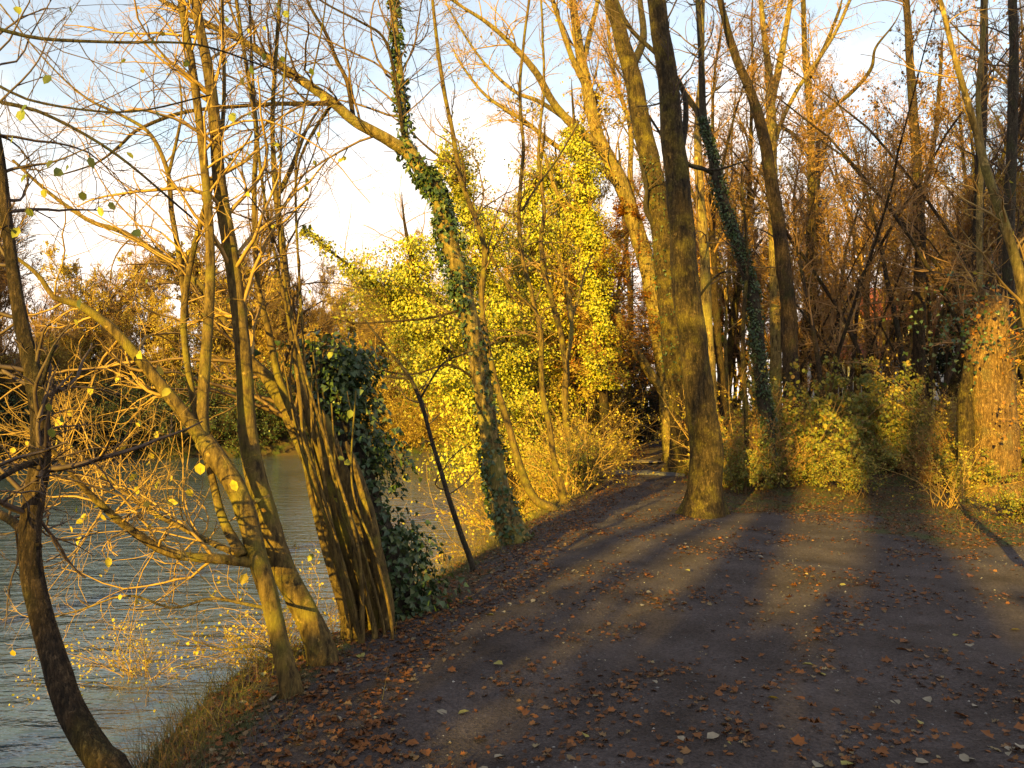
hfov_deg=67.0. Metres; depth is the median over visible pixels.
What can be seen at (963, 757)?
fallen leaf
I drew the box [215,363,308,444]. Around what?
shrub
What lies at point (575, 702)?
fallen leaf
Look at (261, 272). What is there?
tree
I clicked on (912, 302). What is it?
slim tree
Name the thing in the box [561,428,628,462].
shrub
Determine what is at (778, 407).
shrub
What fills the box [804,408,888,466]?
shrub
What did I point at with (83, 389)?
shrub
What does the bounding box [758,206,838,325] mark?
wood tree
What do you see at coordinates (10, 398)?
shrub
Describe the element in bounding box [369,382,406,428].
shrub
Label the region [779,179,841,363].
wood tree
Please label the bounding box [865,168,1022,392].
slim tree
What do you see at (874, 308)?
slim tree
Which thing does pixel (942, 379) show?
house
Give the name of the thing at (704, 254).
wood tree
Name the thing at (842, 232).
slim tree
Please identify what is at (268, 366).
shrub
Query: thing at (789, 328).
wood tree
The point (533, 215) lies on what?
tree
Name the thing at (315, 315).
tree
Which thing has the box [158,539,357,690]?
shrub
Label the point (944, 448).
shrub
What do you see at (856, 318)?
slim tree
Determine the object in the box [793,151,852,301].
wood tree
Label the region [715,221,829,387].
slim tree
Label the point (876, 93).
wood tree
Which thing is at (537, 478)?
shrub
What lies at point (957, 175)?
wood tree
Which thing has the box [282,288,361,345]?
tree
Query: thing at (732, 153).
wood tree
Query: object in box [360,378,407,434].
shrub
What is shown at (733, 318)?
wood tree
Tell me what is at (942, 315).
wood tree
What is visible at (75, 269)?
tree
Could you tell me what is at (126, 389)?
shrub
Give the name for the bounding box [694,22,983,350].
slim tree
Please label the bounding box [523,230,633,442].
gold tree
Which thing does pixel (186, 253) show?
tree
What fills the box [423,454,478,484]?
shrub
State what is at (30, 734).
river water
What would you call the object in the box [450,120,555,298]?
wood tree
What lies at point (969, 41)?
wood tree
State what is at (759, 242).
wood tree
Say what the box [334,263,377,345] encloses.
gold tree
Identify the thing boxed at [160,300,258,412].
tree
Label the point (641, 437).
evergreen tree
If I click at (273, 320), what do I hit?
tree
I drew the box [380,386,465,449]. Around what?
shrub
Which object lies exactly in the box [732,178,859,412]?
slim tree
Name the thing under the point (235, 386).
shrub
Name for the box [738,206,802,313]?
wood tree
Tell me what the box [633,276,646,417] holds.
wood tree
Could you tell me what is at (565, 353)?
slender tree
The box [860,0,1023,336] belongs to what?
leaning sapling
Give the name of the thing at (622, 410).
gold tree
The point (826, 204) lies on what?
slim tree
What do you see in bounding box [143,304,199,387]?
tree
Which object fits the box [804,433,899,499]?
shrub
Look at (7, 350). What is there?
tree
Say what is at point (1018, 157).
wood tree
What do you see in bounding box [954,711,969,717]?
fallen leaf
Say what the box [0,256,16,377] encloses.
tree
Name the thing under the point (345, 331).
gold tree
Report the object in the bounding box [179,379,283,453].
shrub
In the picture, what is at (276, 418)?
shrub
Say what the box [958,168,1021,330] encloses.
wood tree
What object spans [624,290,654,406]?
beech tree
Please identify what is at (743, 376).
sapling
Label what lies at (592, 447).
shrub
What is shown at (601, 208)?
wood tree
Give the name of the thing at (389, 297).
tree
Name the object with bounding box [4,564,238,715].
shrub
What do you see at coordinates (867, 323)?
slim tree
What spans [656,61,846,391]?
slim tree
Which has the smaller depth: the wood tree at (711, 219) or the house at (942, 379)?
the wood tree at (711, 219)
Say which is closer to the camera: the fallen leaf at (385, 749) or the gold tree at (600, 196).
the fallen leaf at (385, 749)
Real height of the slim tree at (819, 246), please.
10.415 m
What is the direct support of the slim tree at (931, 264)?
on the ground at (828, 689)
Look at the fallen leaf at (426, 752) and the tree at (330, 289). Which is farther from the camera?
the tree at (330, 289)
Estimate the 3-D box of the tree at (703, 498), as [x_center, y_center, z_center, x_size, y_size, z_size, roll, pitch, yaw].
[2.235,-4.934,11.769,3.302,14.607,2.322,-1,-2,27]
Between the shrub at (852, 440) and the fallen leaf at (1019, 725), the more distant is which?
the shrub at (852, 440)
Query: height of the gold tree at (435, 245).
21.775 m
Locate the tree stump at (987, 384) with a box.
[882,261,1023,501]
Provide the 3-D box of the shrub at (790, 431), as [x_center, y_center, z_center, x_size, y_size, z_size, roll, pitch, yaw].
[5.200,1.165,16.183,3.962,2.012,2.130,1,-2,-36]
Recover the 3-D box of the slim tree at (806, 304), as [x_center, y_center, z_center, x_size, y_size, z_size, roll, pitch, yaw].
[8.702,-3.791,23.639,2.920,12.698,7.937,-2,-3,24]
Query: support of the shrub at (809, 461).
on the ground at (828, 689)
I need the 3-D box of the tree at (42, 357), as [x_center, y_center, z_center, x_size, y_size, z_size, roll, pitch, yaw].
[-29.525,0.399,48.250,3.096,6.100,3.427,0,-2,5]
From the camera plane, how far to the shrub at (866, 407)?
18.27 m
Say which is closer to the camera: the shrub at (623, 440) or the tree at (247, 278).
the shrub at (623, 440)
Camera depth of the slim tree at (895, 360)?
33.45 m
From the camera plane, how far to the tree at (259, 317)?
59.21 m
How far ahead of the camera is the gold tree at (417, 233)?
73.04 m
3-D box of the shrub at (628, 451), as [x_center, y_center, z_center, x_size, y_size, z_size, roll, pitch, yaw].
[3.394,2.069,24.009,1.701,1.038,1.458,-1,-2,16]
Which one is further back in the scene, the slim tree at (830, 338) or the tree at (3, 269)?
the tree at (3, 269)
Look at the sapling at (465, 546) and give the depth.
7.99 m
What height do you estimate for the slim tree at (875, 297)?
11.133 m
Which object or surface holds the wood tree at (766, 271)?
on the ground at (828, 689)
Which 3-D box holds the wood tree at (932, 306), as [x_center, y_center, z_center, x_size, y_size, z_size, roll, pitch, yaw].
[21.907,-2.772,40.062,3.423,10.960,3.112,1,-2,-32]
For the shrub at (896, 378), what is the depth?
20.63 m
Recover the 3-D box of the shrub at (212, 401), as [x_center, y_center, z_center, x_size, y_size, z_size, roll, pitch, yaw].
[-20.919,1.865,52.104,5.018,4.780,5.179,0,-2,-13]
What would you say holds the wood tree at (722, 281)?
on the ground at (828, 689)
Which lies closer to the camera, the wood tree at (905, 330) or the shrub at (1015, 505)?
the shrub at (1015, 505)
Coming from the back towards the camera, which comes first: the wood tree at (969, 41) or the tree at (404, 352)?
the tree at (404, 352)
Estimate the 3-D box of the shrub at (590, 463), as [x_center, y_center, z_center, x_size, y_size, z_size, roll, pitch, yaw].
[1.632,1.402,18.055,4.828,2.943,3.320,-1,-2,31]
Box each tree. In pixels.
[0,0,291,767]
[0,0,384,698]
[0,196,30,354]
[0,201,49,359]
[0,238,63,362]
[0,243,16,358]
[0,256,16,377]
[0,311,45,415]
[0,353,24,409]
[4,0,533,547]
[4,250,149,368]
[7,276,93,380]
[15,347,56,409]
[29,302,111,401]
[35,238,134,386]
[37,329,98,407]
[45,233,176,385]
[57,254,156,331]
[89,313,145,406]
[94,270,172,387]
[110,256,180,372]
[134,303,187,401]
[141,322,200,391]
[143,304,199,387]
[149,241,251,377]
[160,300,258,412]
[175,212,266,365]
[180,302,250,392]
[191,266,292,370]
[191,349,235,408]
[217,341,279,431]
[220,262,298,372]
[220,301,284,374]
[222,190,302,303]
[250,282,315,354]
[252,299,325,353]
[253,283,298,382]
[256,326,318,384]
[257,320,322,365]
[274,253,345,348]
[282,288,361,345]
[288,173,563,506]
[302,252,374,341]
[309,282,359,342]
[324,292,357,347]
[327,305,406,428]
[328,291,360,340]
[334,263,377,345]
[343,303,409,428]
[348,290,392,342]
[349,318,360,338]
[367,317,406,427]
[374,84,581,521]
[384,0,558,511]
[393,336,412,386]
[402,226,447,297]
[407,344,453,415]
[415,0,669,461]
[426,314,517,483]
[427,299,478,447]
[428,220,478,331]
[435,276,454,349]
[440,236,509,434]
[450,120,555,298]
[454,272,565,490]
[462,0,618,503]
[468,227,523,280]
[472,275,591,466]
[491,215,527,366]
[491,273,551,413]
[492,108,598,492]
[496,83,639,437]
[498,206,550,391]
[499,0,610,482]
[500,153,640,433]
[515,174,660,437]
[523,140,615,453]
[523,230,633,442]
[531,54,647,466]
[551,207,634,434]
[558,153,622,432]
[564,0,797,434]
[570,0,774,518]
[571,213,646,433]
[572,182,626,413]
[575,232,639,430]
[576,250,654,367]
[584,194,655,452]
[588,304,660,443]
[591,0,689,475]
[591,348,658,446]
[592,228,654,434]
[593,160,757,426]
[598,0,779,485]
[602,83,664,247]
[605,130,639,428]
[606,160,647,438]
[610,323,660,444]
[618,337,659,445]
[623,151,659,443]
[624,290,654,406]
[627,292,728,438]
[631,0,775,414]
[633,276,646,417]
[653,95,880,406]
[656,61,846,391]
[660,159,754,385]
[687,139,725,407]
[688,0,798,382]
[688,0,842,425]
[690,181,854,394]
[692,67,804,415]
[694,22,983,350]
[696,200,851,427]
[698,143,796,435]
[707,44,759,432]
[709,0,884,435]
[714,332,749,409]
[715,199,768,351]
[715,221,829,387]
[716,241,825,393]
[717,199,769,372]
[724,193,805,392]
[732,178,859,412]
[734,11,1023,412]
[737,196,806,417]
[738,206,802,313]
[739,207,789,360]
[744,95,847,461]
[745,76,1018,411]
[751,220,797,427]
[751,229,846,374]
[754,165,830,416]
[755,237,798,342]
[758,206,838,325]
[765,0,910,404]
[777,0,854,402]
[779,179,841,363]
[780,143,864,409]
[789,46,931,386]
[791,195,851,394]
[792,163,878,418]
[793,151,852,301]
[796,205,832,380]
[796,235,846,403]
[798,159,917,389]
[798,190,845,382]
[802,105,928,409]
[802,239,859,388]
[804,0,1023,408]
[805,44,910,410]
[816,244,850,405]
[817,0,978,427]
[818,230,851,396]
[823,270,912,374]
[825,157,947,407]
[827,236,912,394]
[828,104,973,415]
[833,134,971,310]
[837,239,874,372]
[840,154,1017,354]
[840,217,874,397]
[844,275,939,395]
[845,0,988,429]
[845,184,927,421]
[850,51,1022,243]
[852,283,942,400]
[854,108,972,393]
[858,290,891,397]
[862,85,924,378]
[864,147,952,396]
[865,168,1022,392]
[869,161,942,397]
[872,157,947,407]
[873,114,913,397]
[877,47,970,411]
[879,203,926,403]
[881,181,1023,374]
[881,222,1022,401]
[882,187,914,383]
[882,280,907,357]
[885,148,959,401]
[887,223,966,312]
[889,231,997,401]
[895,0,1023,402]
[902,0,1023,421]
[904,215,1023,339]
[912,0,1023,162]
[921,61,1023,373]
[921,144,960,271]
[924,145,1023,306]
[925,128,971,225]
[925,220,956,341]
[926,109,1023,397]
[926,143,969,260]
[926,161,960,371]
[926,176,992,417]
[926,192,1022,390]
[931,139,1023,433]
[931,187,963,307]
[932,0,1023,292]
[934,0,1023,307]
[941,127,1016,258]
[948,149,1022,283]
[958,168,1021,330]
[966,217,1023,364]
[979,28,1022,111]
[983,169,1023,287]
[986,0,1023,188]
[988,87,1023,215]
[988,111,1006,150]
[989,1,1023,407]
[991,62,1023,293]
[1016,335,1023,355]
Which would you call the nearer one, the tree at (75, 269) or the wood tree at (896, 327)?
the wood tree at (896, 327)
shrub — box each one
[0,355,24,431]
[0,356,70,442]
[0,378,23,431]
[0,378,25,432]
[0,380,94,456]
[0,390,29,447]
[2,379,67,435]
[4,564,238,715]
[5,376,57,436]
[49,378,109,448]
[50,380,131,460]
[51,368,167,458]
[67,374,105,418]
[68,361,115,413]
[80,365,188,432]
[84,380,144,449]
[98,363,225,459]
[106,371,150,432]
[110,354,224,436]
[128,377,226,452]
[137,383,185,431]
[141,367,217,434]
[141,373,197,434]
[157,384,229,426]
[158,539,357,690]
[172,532,427,668]
[175,377,263,457]
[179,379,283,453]
[182,350,280,454]
[210,364,265,424]
[211,359,298,431]
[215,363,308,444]
[234,353,291,419]
[260,369,315,437]
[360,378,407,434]
[368,380,421,434]
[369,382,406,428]
[370,387,443,451]
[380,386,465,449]
[391,382,448,432]
[394,404,555,529]
[411,403,458,442]
[412,389,453,430]
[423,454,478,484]
[424,445,587,573]
[432,405,649,518]
[433,387,467,435]
[472,386,680,499]
[477,389,686,496]
[503,383,658,491]
[504,454,558,519]
[513,413,650,461]
[525,435,599,492]
[531,412,644,489]
[543,441,604,484]
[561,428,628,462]
[565,442,607,468]
[605,361,791,485]
[612,436,644,463]
[614,430,634,450]
[675,389,868,472]
[678,457,689,477]
[684,432,743,465]
[717,364,816,434]
[719,393,819,463]
[719,408,758,448]
[721,410,845,484]
[721,427,800,493]
[722,437,795,487]
[733,354,905,478]
[750,454,828,492]
[767,358,928,462]
[781,388,885,428]
[781,429,847,484]
[786,454,844,481]
[790,356,945,460]
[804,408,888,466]
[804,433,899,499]
[805,415,894,468]
[821,384,943,463]
[829,425,908,473]
[838,423,1023,509]
[842,347,1023,467]
[859,409,951,468]
[861,380,956,415]
[865,419,957,483]
[868,410,950,472]
[870,372,1023,451]
[908,375,1023,456]
[908,406,956,465]
[917,384,1023,438]
[921,424,957,482]
[922,440,1023,491]
[926,433,1022,499]
[934,392,1023,441]
[960,478,1023,522]
[1020,436,1023,472]
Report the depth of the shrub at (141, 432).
48.40 m
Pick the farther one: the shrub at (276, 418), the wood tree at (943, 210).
the shrub at (276, 418)
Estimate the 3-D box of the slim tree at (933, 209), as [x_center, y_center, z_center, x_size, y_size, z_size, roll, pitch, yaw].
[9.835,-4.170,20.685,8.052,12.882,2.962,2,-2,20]
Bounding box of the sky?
[0,0,1023,409]
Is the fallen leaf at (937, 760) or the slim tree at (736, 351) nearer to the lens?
the fallen leaf at (937, 760)
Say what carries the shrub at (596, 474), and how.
on the ground at (828, 689)
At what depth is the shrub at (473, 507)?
19.71 m
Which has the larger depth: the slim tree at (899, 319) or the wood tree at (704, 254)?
the slim tree at (899, 319)
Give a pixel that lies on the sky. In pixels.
(381, 213)
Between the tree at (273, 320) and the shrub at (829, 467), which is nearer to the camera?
the shrub at (829, 467)
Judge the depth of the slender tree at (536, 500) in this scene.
12.96 m
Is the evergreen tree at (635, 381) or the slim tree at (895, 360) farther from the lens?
the evergreen tree at (635, 381)
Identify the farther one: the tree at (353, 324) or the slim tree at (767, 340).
the tree at (353, 324)
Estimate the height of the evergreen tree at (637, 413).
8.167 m
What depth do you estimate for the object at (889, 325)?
62.86 m
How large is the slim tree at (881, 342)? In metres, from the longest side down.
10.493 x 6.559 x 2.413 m
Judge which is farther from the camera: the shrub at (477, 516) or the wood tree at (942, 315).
the wood tree at (942, 315)
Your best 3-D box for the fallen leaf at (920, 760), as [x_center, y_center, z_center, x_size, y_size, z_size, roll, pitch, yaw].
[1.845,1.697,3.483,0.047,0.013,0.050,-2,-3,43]
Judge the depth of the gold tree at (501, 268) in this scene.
51.55 m
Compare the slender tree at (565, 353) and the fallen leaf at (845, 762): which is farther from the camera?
the slender tree at (565, 353)
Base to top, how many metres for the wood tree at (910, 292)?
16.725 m
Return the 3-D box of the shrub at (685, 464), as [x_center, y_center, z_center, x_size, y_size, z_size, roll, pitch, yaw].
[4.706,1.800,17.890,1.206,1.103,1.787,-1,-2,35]
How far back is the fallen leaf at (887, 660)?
4.83 m
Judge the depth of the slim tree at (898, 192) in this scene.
33.33 m
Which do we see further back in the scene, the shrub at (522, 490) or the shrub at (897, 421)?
the shrub at (522, 490)
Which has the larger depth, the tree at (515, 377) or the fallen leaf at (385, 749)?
the tree at (515, 377)
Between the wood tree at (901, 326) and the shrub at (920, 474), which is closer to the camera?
the shrub at (920, 474)
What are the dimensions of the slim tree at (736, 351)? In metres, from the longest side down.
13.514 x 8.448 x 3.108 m
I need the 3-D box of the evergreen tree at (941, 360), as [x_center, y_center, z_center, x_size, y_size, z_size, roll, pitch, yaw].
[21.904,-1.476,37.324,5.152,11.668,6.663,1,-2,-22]
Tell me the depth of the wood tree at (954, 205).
37.16 m
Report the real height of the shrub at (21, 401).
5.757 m
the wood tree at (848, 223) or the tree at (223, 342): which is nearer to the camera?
the wood tree at (848, 223)
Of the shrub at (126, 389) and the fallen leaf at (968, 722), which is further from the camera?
the shrub at (126, 389)
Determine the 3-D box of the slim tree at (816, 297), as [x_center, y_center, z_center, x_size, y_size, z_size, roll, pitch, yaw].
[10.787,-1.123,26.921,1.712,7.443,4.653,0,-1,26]
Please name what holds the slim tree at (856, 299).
on the ground at (828, 689)
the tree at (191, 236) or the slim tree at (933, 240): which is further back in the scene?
the tree at (191, 236)
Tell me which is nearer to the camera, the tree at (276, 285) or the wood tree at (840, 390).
the wood tree at (840, 390)
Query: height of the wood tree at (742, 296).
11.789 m
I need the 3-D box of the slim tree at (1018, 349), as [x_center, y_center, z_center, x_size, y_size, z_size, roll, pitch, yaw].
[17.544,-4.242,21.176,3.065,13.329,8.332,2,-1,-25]
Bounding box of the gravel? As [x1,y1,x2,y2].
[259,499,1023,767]
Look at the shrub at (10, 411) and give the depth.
47.32 m
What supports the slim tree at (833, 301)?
on the ground at (828, 689)
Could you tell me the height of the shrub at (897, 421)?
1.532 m
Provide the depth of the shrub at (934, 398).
26.16 m
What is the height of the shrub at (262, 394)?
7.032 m
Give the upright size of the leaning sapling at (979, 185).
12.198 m
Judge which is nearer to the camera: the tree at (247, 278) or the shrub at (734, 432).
the shrub at (734, 432)
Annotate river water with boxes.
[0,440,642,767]
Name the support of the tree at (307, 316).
on the ground at (828, 689)
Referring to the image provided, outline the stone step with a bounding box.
[601,470,684,477]
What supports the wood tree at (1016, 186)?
on the ground at (828, 689)
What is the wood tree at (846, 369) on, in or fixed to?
on the ground at (828, 689)
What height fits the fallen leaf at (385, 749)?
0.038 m
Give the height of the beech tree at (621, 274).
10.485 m
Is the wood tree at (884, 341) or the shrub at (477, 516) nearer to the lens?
the shrub at (477, 516)
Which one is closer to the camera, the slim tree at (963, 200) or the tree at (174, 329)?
the slim tree at (963, 200)
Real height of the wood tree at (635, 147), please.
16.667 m
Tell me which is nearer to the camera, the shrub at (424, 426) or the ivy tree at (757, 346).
the ivy tree at (757, 346)
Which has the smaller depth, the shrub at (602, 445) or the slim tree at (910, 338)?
the shrub at (602, 445)
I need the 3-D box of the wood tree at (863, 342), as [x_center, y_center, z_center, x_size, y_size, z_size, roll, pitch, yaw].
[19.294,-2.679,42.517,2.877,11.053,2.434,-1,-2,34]
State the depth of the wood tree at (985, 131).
21.15 m
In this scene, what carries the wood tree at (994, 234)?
on the ground at (828, 689)
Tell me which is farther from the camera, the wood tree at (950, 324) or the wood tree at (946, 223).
the wood tree at (946, 223)
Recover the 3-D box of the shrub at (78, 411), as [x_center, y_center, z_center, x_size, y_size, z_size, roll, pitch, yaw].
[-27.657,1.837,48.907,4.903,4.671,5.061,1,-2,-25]
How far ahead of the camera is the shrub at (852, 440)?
18.11 m
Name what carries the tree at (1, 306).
on the ground at (828, 689)
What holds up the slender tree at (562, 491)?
on the ground at (828, 689)
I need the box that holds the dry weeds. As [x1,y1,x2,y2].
[40,508,495,767]
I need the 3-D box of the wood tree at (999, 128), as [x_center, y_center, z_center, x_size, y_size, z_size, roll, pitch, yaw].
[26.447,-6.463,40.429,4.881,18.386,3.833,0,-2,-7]
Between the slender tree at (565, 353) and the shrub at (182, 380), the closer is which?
the slender tree at (565, 353)
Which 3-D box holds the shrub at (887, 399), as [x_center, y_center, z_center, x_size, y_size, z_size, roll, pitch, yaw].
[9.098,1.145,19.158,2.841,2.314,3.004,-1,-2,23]
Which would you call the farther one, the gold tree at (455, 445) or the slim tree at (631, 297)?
the slim tree at (631, 297)
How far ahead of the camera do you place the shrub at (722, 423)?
15.76 m
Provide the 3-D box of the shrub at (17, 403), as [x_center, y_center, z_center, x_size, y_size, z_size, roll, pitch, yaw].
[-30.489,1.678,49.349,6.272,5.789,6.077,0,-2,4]
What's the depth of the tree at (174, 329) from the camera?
50.66 m
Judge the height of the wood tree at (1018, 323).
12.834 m
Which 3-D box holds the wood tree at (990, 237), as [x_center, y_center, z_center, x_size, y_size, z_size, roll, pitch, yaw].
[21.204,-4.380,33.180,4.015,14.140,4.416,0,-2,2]
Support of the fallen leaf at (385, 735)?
on the ground at (828, 689)
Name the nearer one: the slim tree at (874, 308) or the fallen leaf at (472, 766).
the fallen leaf at (472, 766)
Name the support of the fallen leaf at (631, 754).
on the ground at (828, 689)
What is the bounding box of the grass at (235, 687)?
[119,451,1021,767]
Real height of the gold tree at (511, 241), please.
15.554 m
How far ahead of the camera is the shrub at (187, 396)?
51.10 m
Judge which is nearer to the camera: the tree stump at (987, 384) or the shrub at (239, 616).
the shrub at (239, 616)
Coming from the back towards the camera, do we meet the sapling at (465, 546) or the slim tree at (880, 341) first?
the slim tree at (880, 341)
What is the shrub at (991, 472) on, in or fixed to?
on the ground at (828, 689)
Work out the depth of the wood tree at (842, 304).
41.98 m
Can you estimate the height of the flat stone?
0.089 m
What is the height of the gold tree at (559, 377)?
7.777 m
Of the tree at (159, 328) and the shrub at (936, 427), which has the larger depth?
the tree at (159, 328)
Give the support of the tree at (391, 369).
on the ground at (828, 689)
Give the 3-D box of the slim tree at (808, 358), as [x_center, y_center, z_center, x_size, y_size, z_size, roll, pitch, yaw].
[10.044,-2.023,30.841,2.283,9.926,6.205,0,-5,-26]
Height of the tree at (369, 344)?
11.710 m
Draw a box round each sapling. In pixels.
[340,307,520,571]
[730,171,768,487]
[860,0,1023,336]
[933,0,1023,297]
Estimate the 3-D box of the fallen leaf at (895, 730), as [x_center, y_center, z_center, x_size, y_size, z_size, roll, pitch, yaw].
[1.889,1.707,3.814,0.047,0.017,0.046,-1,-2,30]
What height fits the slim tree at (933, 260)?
13.191 m
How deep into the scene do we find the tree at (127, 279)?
54.18 m
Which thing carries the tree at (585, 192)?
on the ground at (828, 689)
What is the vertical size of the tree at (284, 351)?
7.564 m
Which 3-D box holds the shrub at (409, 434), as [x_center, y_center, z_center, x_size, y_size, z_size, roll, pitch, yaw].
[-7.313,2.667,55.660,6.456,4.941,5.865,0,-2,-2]
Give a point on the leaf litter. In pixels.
(371, 722)
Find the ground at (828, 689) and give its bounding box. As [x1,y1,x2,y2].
[0,359,1023,767]
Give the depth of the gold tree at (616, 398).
34.54 m
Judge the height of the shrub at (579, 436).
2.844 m
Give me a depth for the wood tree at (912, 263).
33.64 m
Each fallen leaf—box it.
[352,740,362,746]
[354,729,365,735]
[375,743,391,754]
[381,732,389,738]
[405,739,418,745]
[420,748,431,755]
[437,709,446,713]
[448,666,455,671]
[468,762,476,767]
[494,754,504,757]
[522,707,529,715]
[571,699,579,705]
[626,749,635,757]
[692,732,701,738]
[707,732,718,738]
[715,689,722,695]
[791,734,807,745]
[807,717,822,722]
[812,760,823,766]
[841,760,854,764]
[868,725,877,729]
[872,746,889,753]
[881,655,892,662]
[891,727,899,732]
[915,758,927,762]
[922,696,931,702]
[931,759,941,763]
[951,742,963,748]
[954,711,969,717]
[959,753,968,760]
[964,719,973,725]
[981,730,993,738]
[1014,722,1023,730]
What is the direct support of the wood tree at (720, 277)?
on the ground at (828, 689)
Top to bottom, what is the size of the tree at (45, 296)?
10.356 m
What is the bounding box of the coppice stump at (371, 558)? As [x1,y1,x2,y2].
[1,0,472,643]
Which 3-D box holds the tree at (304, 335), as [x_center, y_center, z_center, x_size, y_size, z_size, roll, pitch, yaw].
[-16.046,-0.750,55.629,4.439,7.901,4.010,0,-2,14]
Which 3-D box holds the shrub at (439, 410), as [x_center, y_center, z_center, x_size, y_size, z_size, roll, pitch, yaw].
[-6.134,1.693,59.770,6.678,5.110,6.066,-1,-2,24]
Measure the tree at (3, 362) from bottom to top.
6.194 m
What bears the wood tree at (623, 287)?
on the ground at (828, 689)
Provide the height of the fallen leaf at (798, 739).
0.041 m
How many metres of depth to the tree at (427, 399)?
57.25 m
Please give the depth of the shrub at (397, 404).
55.85 m
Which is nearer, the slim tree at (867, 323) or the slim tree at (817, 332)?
the slim tree at (817, 332)
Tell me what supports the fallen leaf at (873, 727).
on the ground at (828, 689)
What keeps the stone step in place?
on the ground at (828, 689)
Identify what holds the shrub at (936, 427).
on the ground at (828, 689)
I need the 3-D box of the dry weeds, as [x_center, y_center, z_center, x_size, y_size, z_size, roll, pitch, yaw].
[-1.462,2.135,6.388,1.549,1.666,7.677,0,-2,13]
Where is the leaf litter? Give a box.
[143,446,1023,767]
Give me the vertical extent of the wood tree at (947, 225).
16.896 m
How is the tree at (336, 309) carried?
on the ground at (828, 689)
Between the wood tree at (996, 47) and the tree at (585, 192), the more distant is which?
the wood tree at (996, 47)
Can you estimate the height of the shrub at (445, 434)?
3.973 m
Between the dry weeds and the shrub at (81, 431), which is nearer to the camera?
the dry weeds
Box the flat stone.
[628,460,662,462]
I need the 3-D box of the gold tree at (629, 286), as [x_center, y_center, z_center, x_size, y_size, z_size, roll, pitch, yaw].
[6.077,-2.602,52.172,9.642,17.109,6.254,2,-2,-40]
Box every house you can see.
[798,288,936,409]
[807,328,901,403]
[933,317,954,399]
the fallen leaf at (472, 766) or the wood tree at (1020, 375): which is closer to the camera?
the fallen leaf at (472, 766)
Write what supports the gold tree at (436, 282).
on the ground at (828, 689)
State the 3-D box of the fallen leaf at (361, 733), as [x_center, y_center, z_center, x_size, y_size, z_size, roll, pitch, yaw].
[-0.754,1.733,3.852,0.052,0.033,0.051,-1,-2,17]
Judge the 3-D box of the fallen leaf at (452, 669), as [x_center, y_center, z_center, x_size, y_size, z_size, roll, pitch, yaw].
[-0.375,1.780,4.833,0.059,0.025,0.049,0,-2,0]
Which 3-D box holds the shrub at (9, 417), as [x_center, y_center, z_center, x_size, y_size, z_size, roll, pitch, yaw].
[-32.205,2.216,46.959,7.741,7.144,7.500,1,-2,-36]
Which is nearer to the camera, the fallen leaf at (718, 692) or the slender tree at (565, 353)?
the fallen leaf at (718, 692)
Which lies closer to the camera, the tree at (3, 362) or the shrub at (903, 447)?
the shrub at (903, 447)
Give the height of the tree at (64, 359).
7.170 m
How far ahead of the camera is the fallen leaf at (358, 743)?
3.80 m
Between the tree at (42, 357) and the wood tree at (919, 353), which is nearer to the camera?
the wood tree at (919, 353)
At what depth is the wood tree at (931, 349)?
25.77 m
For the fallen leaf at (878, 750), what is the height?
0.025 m
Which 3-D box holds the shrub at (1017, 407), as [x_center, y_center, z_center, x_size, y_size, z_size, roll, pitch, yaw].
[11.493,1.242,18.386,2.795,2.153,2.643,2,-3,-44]
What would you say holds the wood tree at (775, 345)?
on the ground at (828, 689)
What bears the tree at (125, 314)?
on the ground at (828, 689)
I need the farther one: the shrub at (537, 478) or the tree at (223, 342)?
the tree at (223, 342)
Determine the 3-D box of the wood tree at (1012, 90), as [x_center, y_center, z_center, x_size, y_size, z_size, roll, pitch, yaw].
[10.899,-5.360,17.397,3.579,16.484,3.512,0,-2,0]
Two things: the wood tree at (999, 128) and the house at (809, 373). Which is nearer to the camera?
the wood tree at (999, 128)
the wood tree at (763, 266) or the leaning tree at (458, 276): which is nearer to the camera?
the leaning tree at (458, 276)
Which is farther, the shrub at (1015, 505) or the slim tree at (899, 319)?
the slim tree at (899, 319)
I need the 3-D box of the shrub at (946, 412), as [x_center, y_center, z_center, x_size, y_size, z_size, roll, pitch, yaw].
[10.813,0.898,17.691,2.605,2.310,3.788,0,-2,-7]
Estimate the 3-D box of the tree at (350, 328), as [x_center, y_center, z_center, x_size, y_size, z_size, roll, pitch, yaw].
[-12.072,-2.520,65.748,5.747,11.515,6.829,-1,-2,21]
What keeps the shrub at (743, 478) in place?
on the ground at (828, 689)
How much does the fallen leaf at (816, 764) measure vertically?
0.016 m
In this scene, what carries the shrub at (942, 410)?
on the ground at (828, 689)
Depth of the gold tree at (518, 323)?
29.53 m
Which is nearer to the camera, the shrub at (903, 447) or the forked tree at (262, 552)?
the forked tree at (262, 552)
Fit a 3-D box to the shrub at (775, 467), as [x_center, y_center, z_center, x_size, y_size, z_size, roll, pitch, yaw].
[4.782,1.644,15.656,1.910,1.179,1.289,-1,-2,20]
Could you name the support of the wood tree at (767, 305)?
on the ground at (828, 689)
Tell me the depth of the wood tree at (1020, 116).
23.34 m
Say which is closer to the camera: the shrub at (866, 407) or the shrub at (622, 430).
the shrub at (866, 407)
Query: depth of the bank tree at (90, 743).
3.20 m
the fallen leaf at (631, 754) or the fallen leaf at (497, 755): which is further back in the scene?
the fallen leaf at (497, 755)
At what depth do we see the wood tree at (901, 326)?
45.70 m
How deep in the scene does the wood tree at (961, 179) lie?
40.93 m
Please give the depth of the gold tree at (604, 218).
34.59 m
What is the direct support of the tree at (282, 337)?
on the ground at (828, 689)

